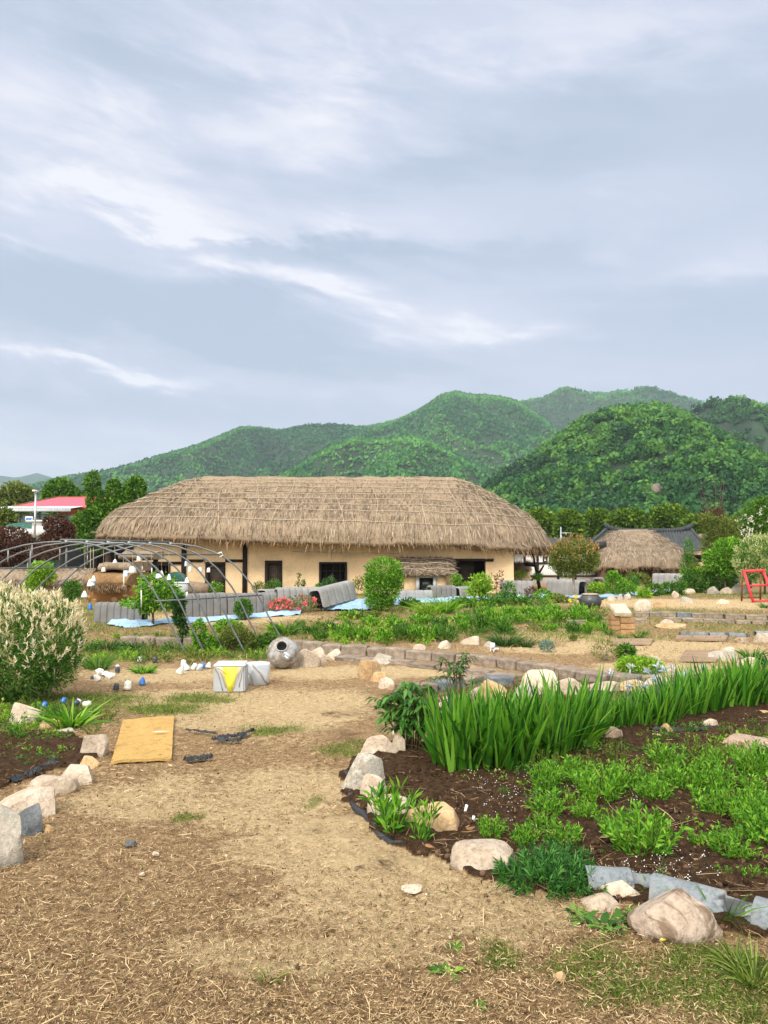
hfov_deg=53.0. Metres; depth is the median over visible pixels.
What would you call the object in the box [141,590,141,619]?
wind chime
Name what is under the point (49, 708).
bed weed
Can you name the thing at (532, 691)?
iris clump
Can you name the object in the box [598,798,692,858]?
leafy clump
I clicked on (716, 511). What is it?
brown shrub
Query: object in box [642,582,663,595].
young shrub
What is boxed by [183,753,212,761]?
plastic scrap
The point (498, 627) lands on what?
plant
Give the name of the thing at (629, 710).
iris clump
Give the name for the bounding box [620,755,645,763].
bed weed
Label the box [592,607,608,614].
bed weed
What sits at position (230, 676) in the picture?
box
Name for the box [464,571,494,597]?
young shrub
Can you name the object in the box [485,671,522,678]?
kerb block
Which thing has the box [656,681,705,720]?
iris clump
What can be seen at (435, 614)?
bed weed
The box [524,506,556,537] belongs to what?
tree
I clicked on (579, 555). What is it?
topiary tree
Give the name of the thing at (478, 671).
kerb block
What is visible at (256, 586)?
wall plant
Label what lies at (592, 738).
iris clump
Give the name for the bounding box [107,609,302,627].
blue sheet
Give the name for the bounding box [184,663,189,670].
ceramic cup
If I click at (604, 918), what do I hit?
broad weed
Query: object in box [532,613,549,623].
bed weed
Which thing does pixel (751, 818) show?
leafy clump
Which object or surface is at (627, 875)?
roof tile
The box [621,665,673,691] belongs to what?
blue flower
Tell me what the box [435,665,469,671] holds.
kerb block
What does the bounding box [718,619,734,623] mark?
kerb block
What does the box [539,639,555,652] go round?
grey herb
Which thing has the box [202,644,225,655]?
bed weed
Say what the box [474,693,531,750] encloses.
iris clump
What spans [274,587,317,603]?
ridge cover
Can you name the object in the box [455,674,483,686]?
kerb block
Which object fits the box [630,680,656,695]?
iris clump
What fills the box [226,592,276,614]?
ridge cover
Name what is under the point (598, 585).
young shrub
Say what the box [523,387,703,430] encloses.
mountain rear
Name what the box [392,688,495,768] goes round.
iris clump
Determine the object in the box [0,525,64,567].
red maple
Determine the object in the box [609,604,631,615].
slab
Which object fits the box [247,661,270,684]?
marbled stool
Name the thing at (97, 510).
tree
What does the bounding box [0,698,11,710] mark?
bed weed
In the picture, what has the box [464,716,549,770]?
iris clump
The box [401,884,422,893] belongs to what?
stone flake
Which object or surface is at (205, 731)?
plastic scrap
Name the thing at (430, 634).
plant
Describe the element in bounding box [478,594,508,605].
sheet edge shrub
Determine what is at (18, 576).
capped mud wall
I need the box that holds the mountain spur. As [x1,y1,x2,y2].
[288,442,481,483]
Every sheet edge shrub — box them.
[338,609,362,617]
[397,596,421,607]
[452,596,477,607]
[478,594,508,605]
[506,594,532,605]
[548,593,571,603]
[614,579,636,595]
[622,571,641,591]
[635,586,653,597]
[670,575,687,594]
[718,580,746,589]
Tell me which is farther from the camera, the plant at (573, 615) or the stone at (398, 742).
the plant at (573, 615)
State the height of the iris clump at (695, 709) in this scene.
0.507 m
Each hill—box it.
[0,473,51,488]
[487,417,762,506]
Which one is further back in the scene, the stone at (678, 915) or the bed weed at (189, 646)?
the bed weed at (189, 646)
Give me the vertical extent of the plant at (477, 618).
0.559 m
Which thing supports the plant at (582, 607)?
on the ground at (336, 825)
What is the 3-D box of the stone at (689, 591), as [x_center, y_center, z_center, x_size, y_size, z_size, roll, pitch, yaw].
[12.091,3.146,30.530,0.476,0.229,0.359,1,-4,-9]
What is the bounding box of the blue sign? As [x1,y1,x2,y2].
[25,516,32,522]
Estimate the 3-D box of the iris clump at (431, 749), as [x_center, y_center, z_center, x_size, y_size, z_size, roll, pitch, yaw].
[0.367,1.659,6.088,1.055,0.682,0.646,-3,-4,36]
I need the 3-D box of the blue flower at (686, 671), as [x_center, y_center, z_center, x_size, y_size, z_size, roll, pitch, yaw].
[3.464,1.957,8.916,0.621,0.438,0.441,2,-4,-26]
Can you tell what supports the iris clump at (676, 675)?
on the ground at (336, 825)
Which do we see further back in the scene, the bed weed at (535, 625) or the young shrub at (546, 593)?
the young shrub at (546, 593)
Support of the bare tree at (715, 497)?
on the ground at (336, 825)
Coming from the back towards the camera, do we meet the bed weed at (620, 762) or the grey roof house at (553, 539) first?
the grey roof house at (553, 539)
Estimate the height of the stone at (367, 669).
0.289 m
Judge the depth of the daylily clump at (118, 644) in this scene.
13.70 m
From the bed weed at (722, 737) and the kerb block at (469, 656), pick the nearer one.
the bed weed at (722, 737)
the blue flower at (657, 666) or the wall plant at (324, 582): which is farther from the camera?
the wall plant at (324, 582)
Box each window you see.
[145,565,169,575]
[319,562,346,586]
[416,575,436,590]
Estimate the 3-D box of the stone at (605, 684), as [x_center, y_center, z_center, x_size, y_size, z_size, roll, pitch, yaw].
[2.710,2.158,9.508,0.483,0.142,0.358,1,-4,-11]
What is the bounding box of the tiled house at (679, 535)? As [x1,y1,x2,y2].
[589,523,704,561]
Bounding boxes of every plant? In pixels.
[168,593,189,637]
[250,581,268,592]
[265,578,280,588]
[293,572,302,586]
[300,624,318,634]
[311,629,329,641]
[318,619,341,630]
[319,576,337,585]
[332,621,356,640]
[342,611,356,619]
[351,623,370,641]
[353,576,364,590]
[362,615,379,625]
[366,610,381,616]
[373,626,394,642]
[384,614,405,626]
[388,621,409,639]
[404,621,425,640]
[407,612,431,625]
[419,624,442,640]
[427,614,447,625]
[434,622,461,641]
[448,611,470,623]
[449,573,463,585]
[455,616,470,633]
[461,580,469,585]
[466,608,492,631]
[475,605,492,614]
[481,602,508,629]
[491,614,513,633]
[493,575,499,591]
[497,569,504,592]
[500,605,517,614]
[506,610,532,623]
[514,569,528,579]
[518,604,539,614]
[527,608,548,622]
[531,572,543,580]
[540,620,558,631]
[546,602,561,612]
[546,606,568,621]
[564,617,581,633]
[567,605,590,619]
[568,632,579,640]
[571,601,587,611]
[580,620,594,634]
[586,609,603,624]
[590,639,620,660]
[614,642,637,657]
[679,536,696,589]
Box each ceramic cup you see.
[70,699,79,706]
[82,701,91,706]
[93,674,100,681]
[104,672,112,678]
[113,683,118,689]
[123,680,131,689]
[138,677,145,684]
[176,666,182,674]
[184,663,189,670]
[191,663,196,669]
[196,664,202,670]
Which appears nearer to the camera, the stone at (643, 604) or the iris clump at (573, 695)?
the iris clump at (573, 695)
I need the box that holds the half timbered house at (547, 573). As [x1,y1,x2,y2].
[514,541,605,583]
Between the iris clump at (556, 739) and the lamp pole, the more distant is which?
the lamp pole
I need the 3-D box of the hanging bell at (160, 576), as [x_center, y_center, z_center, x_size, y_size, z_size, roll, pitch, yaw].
[-3.917,0.892,13.571,0.095,0.522,0.095,2,-4,-34]
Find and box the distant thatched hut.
[687,533,729,572]
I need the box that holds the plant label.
[490,643,498,651]
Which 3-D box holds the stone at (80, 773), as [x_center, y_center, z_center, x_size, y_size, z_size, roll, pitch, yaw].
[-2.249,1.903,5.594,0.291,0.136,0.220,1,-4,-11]
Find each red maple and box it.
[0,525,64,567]
[33,515,76,566]
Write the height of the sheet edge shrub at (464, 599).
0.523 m
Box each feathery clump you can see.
[492,839,586,900]
[492,851,554,892]
[524,837,596,874]
[528,851,611,900]
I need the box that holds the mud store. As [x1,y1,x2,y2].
[514,559,532,580]
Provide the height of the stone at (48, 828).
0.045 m
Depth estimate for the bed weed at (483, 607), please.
20.13 m
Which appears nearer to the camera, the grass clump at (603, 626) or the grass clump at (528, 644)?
the grass clump at (528, 644)
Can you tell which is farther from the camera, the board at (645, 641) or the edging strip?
the board at (645, 641)
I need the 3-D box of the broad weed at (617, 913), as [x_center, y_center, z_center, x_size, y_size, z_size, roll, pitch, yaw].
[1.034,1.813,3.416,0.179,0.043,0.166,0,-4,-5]
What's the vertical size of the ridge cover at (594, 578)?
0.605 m
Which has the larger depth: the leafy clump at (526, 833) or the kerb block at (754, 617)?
the kerb block at (754, 617)
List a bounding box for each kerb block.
[120,635,137,644]
[136,635,160,645]
[156,636,182,647]
[183,636,208,646]
[293,640,310,650]
[303,641,329,650]
[322,643,343,654]
[334,654,364,662]
[341,644,369,655]
[355,657,373,662]
[367,646,385,656]
[385,647,411,658]
[388,658,414,665]
[397,682,437,691]
[406,649,434,660]
[407,661,443,669]
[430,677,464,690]
[432,651,458,662]
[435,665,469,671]
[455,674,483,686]
[456,653,478,664]
[464,668,495,674]
[474,655,502,667]
[483,675,513,685]
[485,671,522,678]
[497,657,523,670]
[517,660,541,671]
[536,663,564,672]
[555,666,583,677]
[567,620,585,623]
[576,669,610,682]
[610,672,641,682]
[632,612,648,616]
[635,618,647,622]
[649,611,661,616]
[660,611,675,616]
[663,617,681,621]
[676,612,690,617]
[681,617,703,622]
[691,612,704,617]
[703,618,717,623]
[705,612,723,618]
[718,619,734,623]
[724,613,744,619]
[734,620,750,624]
[745,614,766,619]
[751,620,766,624]
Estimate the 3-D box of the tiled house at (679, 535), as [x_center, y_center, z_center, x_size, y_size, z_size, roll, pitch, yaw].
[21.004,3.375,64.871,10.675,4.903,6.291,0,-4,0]
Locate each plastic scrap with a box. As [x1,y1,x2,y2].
[10,765,43,781]
[41,756,57,767]
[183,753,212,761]
[185,728,217,733]
[211,728,254,740]
[218,735,243,742]
[649,725,712,730]
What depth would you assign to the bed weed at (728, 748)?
6.24 m
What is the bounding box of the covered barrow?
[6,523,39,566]
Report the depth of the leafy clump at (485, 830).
4.39 m
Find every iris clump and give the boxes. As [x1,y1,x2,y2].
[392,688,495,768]
[398,687,483,746]
[409,679,501,765]
[414,672,482,720]
[421,679,517,728]
[421,709,486,772]
[431,699,478,754]
[435,717,488,769]
[439,688,505,741]
[441,681,525,766]
[445,690,528,770]
[446,690,494,714]
[446,703,508,765]
[450,683,527,751]
[454,676,512,715]
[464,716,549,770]
[465,682,550,769]
[466,680,554,732]
[472,688,531,738]
[473,672,572,745]
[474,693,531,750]
[475,674,551,739]
[489,683,547,744]
[494,676,581,742]
[494,680,556,757]
[494,683,603,766]
[499,690,585,747]
[512,678,587,754]
[513,671,578,711]
[516,709,552,761]
[525,701,579,759]
[533,670,621,742]
[535,682,618,746]
[538,667,615,723]
[542,677,648,742]
[544,689,614,749]
[546,686,604,752]
[554,665,628,727]
[602,691,631,727]
[605,697,624,727]
[606,693,635,722]
[609,692,640,726]
[611,688,654,724]
[615,682,652,704]
[616,695,636,708]
[619,687,657,720]
[620,691,668,725]
[629,686,672,712]
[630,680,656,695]
[634,673,691,723]
[635,685,681,725]
[638,662,718,694]
[641,665,695,716]
[647,665,688,707]
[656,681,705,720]
[659,662,726,713]
[662,656,726,682]
[672,664,724,710]
[679,675,710,714]
[692,655,743,706]
[694,662,742,710]
[695,658,734,688]
[707,655,767,686]
[711,654,767,702]
[711,669,754,706]
[718,650,767,706]
[722,653,766,678]
[737,649,767,672]
[737,654,767,702]
[738,666,767,705]
[742,656,766,683]
[755,672,767,703]
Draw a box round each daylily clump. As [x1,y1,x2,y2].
[86,636,132,650]
[115,637,150,649]
[254,614,314,635]
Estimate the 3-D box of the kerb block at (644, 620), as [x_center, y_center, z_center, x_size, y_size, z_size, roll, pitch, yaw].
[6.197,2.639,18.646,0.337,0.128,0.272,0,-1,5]
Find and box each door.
[205,562,224,592]
[265,561,281,588]
[454,562,473,586]
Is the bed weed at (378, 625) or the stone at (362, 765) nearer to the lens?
the stone at (362, 765)
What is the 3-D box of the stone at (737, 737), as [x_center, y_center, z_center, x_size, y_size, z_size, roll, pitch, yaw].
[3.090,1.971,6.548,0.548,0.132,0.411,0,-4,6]
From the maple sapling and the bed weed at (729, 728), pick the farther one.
the maple sapling
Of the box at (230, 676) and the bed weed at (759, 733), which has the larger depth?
the box at (230, 676)
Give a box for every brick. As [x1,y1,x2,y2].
[608,615,619,619]
[608,620,619,624]
[608,625,619,629]
[619,617,634,622]
[619,623,634,628]
[619,629,634,634]
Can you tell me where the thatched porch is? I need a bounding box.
[396,556,457,590]
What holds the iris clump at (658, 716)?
on the ground at (336, 825)
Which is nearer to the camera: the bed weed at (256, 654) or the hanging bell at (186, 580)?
the bed weed at (256, 654)
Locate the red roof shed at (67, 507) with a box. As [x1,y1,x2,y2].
[0,496,129,569]
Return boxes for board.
[111,716,173,764]
[611,638,653,645]
[676,635,727,641]
[679,650,718,662]
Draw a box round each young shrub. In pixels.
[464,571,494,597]
[490,580,516,603]
[524,585,536,598]
[532,588,555,600]
[587,581,608,593]
[603,570,623,594]
[622,571,650,585]
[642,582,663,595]
[659,581,678,594]
[685,556,700,579]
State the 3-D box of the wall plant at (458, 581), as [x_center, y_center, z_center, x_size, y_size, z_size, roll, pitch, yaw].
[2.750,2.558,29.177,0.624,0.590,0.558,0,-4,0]
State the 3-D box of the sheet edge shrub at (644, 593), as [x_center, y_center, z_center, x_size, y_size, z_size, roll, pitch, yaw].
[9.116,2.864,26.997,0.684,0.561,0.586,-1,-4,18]
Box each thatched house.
[93,476,551,593]
[593,529,694,584]
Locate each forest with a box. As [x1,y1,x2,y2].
[21,386,767,520]
[476,394,767,539]
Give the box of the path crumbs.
[0,665,764,1023]
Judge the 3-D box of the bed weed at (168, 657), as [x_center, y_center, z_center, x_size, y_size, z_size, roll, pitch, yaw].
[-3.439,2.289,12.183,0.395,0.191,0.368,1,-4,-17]
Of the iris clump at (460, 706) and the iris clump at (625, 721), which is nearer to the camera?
the iris clump at (460, 706)
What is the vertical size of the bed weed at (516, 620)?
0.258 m
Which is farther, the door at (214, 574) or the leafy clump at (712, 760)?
the door at (214, 574)
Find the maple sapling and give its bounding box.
[117,570,186,625]
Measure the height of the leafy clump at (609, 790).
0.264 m
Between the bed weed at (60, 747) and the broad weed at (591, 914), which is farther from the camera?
the bed weed at (60, 747)
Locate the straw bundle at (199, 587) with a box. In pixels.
[160,581,208,593]
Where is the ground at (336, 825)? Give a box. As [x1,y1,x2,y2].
[0,575,767,1023]
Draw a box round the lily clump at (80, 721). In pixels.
[22,696,116,728]
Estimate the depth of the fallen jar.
11.42 m
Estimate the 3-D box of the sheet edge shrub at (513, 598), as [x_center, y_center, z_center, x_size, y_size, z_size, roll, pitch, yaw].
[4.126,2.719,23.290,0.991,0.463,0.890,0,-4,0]
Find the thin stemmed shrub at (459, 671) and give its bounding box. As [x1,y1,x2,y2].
[433,652,484,699]
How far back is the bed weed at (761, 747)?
6.26 m
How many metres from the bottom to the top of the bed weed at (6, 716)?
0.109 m
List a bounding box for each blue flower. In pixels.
[606,663,667,703]
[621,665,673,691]
[644,661,685,692]
[657,664,707,678]
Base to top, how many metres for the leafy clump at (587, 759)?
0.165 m
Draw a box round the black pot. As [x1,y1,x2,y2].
[577,593,603,608]
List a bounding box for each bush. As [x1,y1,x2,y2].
[0,578,89,702]
[61,579,82,601]
[208,580,223,592]
[233,597,254,619]
[679,565,711,578]
[680,569,736,592]
[701,536,743,587]
[730,532,767,593]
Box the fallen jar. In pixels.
[267,637,298,668]
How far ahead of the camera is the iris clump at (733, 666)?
8.60 m
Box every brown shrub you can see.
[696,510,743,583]
[697,506,727,544]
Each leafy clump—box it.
[475,813,507,839]
[507,820,540,846]
[522,786,568,818]
[525,756,563,790]
[526,811,555,828]
[528,748,560,774]
[535,819,583,847]
[555,754,600,784]
[565,761,628,804]
[568,796,605,819]
[569,750,601,767]
[594,808,628,836]
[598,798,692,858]
[599,758,651,791]
[602,739,630,761]
[628,760,666,778]
[631,772,677,801]
[644,738,688,766]
[655,757,711,791]
[676,733,720,759]
[685,829,708,844]
[686,747,727,776]
[686,779,752,816]
[688,760,744,791]
[702,819,762,859]
[711,863,731,872]
[716,784,767,815]
[717,740,742,759]
[724,788,767,826]
[726,739,767,776]
[732,803,767,844]
[736,772,767,796]
[736,864,767,878]
[739,739,767,749]
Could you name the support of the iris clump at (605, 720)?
on the ground at (336, 825)
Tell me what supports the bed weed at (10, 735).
on the ground at (336, 825)
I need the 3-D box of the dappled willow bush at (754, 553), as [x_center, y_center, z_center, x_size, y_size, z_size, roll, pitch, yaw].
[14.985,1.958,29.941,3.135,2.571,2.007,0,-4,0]
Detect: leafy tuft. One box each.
[358,786,404,825]
[369,776,423,832]
[400,798,442,840]
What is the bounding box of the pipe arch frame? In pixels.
[0,539,280,653]
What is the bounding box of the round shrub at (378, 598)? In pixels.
[363,555,404,610]
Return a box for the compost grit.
[468,766,719,879]
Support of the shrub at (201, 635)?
on the ground at (336, 825)
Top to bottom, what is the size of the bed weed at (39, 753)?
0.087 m
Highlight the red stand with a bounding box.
[741,569,767,602]
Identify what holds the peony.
on the ground at (336, 825)
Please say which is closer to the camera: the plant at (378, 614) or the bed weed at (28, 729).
the bed weed at (28, 729)
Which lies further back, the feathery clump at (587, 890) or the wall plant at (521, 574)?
the wall plant at (521, 574)
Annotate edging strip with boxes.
[344,770,403,844]
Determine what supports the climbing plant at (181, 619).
on the ground at (336, 825)
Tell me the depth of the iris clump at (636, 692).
7.68 m
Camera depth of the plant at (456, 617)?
18.58 m
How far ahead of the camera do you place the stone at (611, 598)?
25.25 m
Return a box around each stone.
[0,787,55,817]
[0,804,23,868]
[9,702,45,724]
[19,803,42,836]
[28,775,78,795]
[39,719,60,728]
[42,824,54,832]
[57,727,74,732]
[61,764,93,785]
[80,734,108,757]
[80,755,100,768]
[294,649,320,666]
[311,647,326,662]
[326,649,341,659]
[341,753,384,789]
[358,660,380,679]
[360,735,398,753]
[360,774,386,796]
[367,794,408,814]
[371,672,385,681]
[373,653,393,664]
[378,677,394,688]
[387,684,394,689]
[392,734,405,750]
[405,801,459,831]
[413,644,425,649]
[438,640,450,648]
[450,839,513,872]
[460,636,480,644]
[470,686,479,699]
[480,679,509,701]
[484,641,495,646]
[514,684,536,699]
[520,669,557,694]
[557,678,581,694]
[580,892,619,911]
[588,681,619,690]
[599,880,639,896]
[604,726,622,737]
[606,595,616,600]
[617,594,623,599]
[619,679,643,690]
[623,593,630,599]
[627,888,722,946]
[634,599,651,611]
[639,483,665,496]
[645,676,672,684]
[652,602,666,607]
[654,623,686,628]
[660,619,673,623]
[661,723,671,731]
[672,591,678,597]
[680,597,693,602]
[683,589,695,593]
[701,719,717,725]
[707,586,720,593]
[708,650,736,659]
[716,599,729,603]
[720,587,733,593]
[722,647,735,652]
[722,733,767,749]
[731,584,746,593]
[735,637,748,643]
[737,657,754,665]
[753,633,767,642]
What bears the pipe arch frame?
on the ground at (336, 825)
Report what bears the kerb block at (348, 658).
on the ground at (336, 825)
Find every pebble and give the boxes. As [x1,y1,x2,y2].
[125,840,136,846]
[553,971,566,981]
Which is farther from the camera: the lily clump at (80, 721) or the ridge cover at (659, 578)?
the ridge cover at (659, 578)
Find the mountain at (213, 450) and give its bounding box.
[21,398,549,520]
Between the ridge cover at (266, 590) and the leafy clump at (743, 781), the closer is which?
the leafy clump at (743, 781)
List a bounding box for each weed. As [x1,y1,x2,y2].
[0,692,25,703]
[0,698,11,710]
[0,709,9,719]
[0,711,27,725]
[1,729,25,738]
[3,720,26,736]
[6,741,25,749]
[12,718,38,729]
[15,731,36,738]
[16,695,43,705]
[20,726,47,735]
[21,744,43,752]
[31,701,52,710]
[34,711,62,721]
[35,748,58,756]
[39,731,62,738]
[42,728,70,738]
[47,702,67,713]
[57,745,74,751]
[80,723,103,734]
[81,646,102,654]
[81,652,103,660]
[84,639,99,651]
[90,650,107,658]
[95,708,118,721]
[115,647,137,660]
[116,645,141,657]
[131,654,148,663]
[132,643,149,650]
[139,650,161,660]
[141,638,159,647]
[154,651,177,661]
[161,639,183,651]
[165,639,183,648]
[178,655,197,664]
[183,644,202,649]
[183,648,204,657]
[190,649,215,661]
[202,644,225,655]
[243,645,263,653]
[243,647,262,658]
[248,651,266,660]
[301,634,326,641]
[304,620,327,631]
[309,618,329,624]
[320,624,334,639]
[330,633,345,642]
[337,611,364,623]
[340,635,365,644]
[345,618,354,625]
[351,608,372,618]
[352,620,374,631]
[361,626,376,641]
[365,617,386,630]
[374,621,396,632]
[378,639,394,645]
[382,612,399,619]
[383,603,406,612]
[397,629,421,641]
[404,617,422,626]
[415,634,435,645]
[422,610,441,618]
[426,962,469,981]
[440,632,461,642]
[445,939,463,952]
[455,609,472,616]
[464,631,478,636]
[465,597,483,606]
[469,623,489,633]
[472,998,487,1010]
[477,604,490,612]
[497,786,510,794]
[508,615,520,624]
[513,763,538,774]
[517,778,536,789]
[525,623,541,631]
[526,620,537,627]
[531,597,549,607]
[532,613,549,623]
[532,777,564,796]
[540,604,551,612]
[549,787,582,806]
[553,620,564,627]
[564,903,587,914]
[566,910,598,925]
[568,780,604,801]
[571,739,601,753]
[581,912,622,939]
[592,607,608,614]
[592,738,606,748]
[594,924,623,938]
[598,736,618,744]
[606,758,630,768]
[609,740,635,750]
[609,908,627,931]
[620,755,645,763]
[621,905,637,915]
[640,771,668,785]
[641,756,682,767]
[643,738,667,748]
[652,726,679,740]
[666,719,683,726]
[668,752,692,766]
[670,743,682,751]
[680,720,707,731]
[686,817,705,828]
[700,738,731,753]
[704,737,730,748]
[710,730,739,741]
[717,725,750,736]
[719,743,750,758]
[722,762,751,774]
[741,728,767,737]
[742,725,767,736]
[747,849,767,860]
[750,742,767,754]
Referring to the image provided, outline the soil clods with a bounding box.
[0,689,767,934]
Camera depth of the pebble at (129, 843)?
4.30 m
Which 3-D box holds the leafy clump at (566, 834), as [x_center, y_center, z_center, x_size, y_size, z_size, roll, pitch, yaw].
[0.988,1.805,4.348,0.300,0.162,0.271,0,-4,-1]
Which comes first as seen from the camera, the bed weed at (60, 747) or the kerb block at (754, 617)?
the bed weed at (60, 747)
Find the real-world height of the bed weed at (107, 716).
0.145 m
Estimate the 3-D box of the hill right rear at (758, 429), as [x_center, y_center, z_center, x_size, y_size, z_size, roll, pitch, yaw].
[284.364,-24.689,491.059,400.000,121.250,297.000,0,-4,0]
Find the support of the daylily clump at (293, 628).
on the ground at (336, 825)
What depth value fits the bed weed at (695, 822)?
4.60 m
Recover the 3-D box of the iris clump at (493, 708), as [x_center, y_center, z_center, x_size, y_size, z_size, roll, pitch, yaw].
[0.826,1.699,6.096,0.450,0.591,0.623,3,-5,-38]
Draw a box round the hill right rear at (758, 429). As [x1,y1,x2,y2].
[694,402,767,452]
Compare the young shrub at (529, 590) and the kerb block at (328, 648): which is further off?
the young shrub at (529, 590)
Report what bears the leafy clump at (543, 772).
on the ground at (336, 825)
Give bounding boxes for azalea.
[265,596,294,611]
[285,594,318,611]
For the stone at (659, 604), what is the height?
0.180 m
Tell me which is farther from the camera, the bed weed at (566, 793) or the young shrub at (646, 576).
the young shrub at (646, 576)
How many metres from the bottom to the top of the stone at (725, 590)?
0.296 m
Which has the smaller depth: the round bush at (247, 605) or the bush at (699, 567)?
the round bush at (247, 605)
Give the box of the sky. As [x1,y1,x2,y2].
[0,0,767,477]
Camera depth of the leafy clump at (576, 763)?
5.55 m
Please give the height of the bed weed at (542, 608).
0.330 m
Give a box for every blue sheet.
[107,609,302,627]
[320,596,399,609]
[400,593,550,602]
[565,589,669,597]
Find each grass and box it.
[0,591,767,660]
[0,592,767,652]
[0,645,767,1023]
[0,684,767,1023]
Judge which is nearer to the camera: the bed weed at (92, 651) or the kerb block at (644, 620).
the bed weed at (92, 651)
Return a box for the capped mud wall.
[0,568,98,597]
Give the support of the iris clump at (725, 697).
on the ground at (336, 825)
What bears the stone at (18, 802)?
on the ground at (336, 825)
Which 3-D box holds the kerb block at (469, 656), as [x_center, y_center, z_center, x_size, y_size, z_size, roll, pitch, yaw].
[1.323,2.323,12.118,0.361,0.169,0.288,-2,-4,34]
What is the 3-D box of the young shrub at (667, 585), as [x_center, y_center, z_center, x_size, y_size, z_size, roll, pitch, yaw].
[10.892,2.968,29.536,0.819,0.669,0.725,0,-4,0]
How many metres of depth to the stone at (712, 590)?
29.94 m
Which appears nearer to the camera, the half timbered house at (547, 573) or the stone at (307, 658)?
the stone at (307, 658)
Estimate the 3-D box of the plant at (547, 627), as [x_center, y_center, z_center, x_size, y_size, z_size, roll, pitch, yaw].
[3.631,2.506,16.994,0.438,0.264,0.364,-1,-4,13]
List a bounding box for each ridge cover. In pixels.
[94,602,147,622]
[184,592,226,616]
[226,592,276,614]
[257,589,274,592]
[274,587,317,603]
[309,580,356,608]
[398,590,432,598]
[427,585,455,597]
[456,586,477,596]
[499,580,532,593]
[546,579,587,594]
[579,578,591,591]
[592,577,604,589]
[652,573,683,583]
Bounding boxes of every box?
[174,582,188,593]
[213,661,247,692]
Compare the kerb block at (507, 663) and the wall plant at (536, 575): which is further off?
the wall plant at (536, 575)
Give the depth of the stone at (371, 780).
5.14 m
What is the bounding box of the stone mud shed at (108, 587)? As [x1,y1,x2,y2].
[85,550,163,601]
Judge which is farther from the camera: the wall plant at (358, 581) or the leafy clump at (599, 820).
the wall plant at (358, 581)
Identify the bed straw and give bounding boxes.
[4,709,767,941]
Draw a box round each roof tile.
[583,865,651,889]
[649,873,752,921]
[679,631,708,634]
[708,632,729,636]
[729,632,749,636]
[751,896,767,929]
[753,631,767,634]
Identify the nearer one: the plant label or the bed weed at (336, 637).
the plant label
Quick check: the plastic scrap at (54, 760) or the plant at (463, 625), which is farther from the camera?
the plant at (463, 625)
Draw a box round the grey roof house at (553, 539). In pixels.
[548,537,570,540]
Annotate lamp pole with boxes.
[32,490,38,562]
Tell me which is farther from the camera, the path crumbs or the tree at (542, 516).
the tree at (542, 516)
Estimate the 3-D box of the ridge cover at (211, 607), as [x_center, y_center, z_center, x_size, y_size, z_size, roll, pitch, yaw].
[-4.770,2.451,20.416,1.103,0.609,0.560,1,-4,-29]
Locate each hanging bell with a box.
[81,582,87,596]
[87,550,92,609]
[91,543,95,581]
[101,545,105,571]
[123,570,128,576]
[128,553,136,572]
[159,551,163,577]
[184,561,189,596]
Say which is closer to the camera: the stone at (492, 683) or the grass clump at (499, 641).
the stone at (492, 683)
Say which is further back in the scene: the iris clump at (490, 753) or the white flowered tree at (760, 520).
the white flowered tree at (760, 520)
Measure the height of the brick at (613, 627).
0.103 m
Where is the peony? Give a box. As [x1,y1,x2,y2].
[365,676,454,748]
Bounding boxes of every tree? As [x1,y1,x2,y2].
[0,479,38,519]
[0,506,18,567]
[39,476,85,518]
[70,469,148,561]
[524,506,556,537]
[524,554,543,588]
[544,532,600,594]
[552,508,585,540]
[581,507,610,539]
[603,507,651,529]
[648,502,692,527]
[676,513,716,533]
[699,475,737,517]
[720,513,756,566]
[732,494,767,587]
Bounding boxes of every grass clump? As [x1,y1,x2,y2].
[77,649,125,669]
[126,662,160,673]
[241,961,295,985]
[393,598,447,615]
[419,594,471,613]
[476,630,533,646]
[511,637,540,647]
[579,617,608,630]
[599,627,618,634]
[627,632,648,637]
[634,858,668,889]
[659,884,767,937]
[690,928,767,975]
[694,924,767,999]
[731,644,767,657]
[737,650,767,664]
[752,600,767,607]
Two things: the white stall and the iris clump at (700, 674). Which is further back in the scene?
the white stall
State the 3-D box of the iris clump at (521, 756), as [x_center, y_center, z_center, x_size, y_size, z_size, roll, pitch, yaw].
[1.223,1.667,6.049,1.023,0.662,0.626,2,-4,-26]
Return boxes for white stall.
[26,520,62,566]
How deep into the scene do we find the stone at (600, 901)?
3.56 m
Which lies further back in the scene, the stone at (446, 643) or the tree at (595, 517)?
the tree at (595, 517)
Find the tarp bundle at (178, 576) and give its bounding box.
[165,572,188,581]

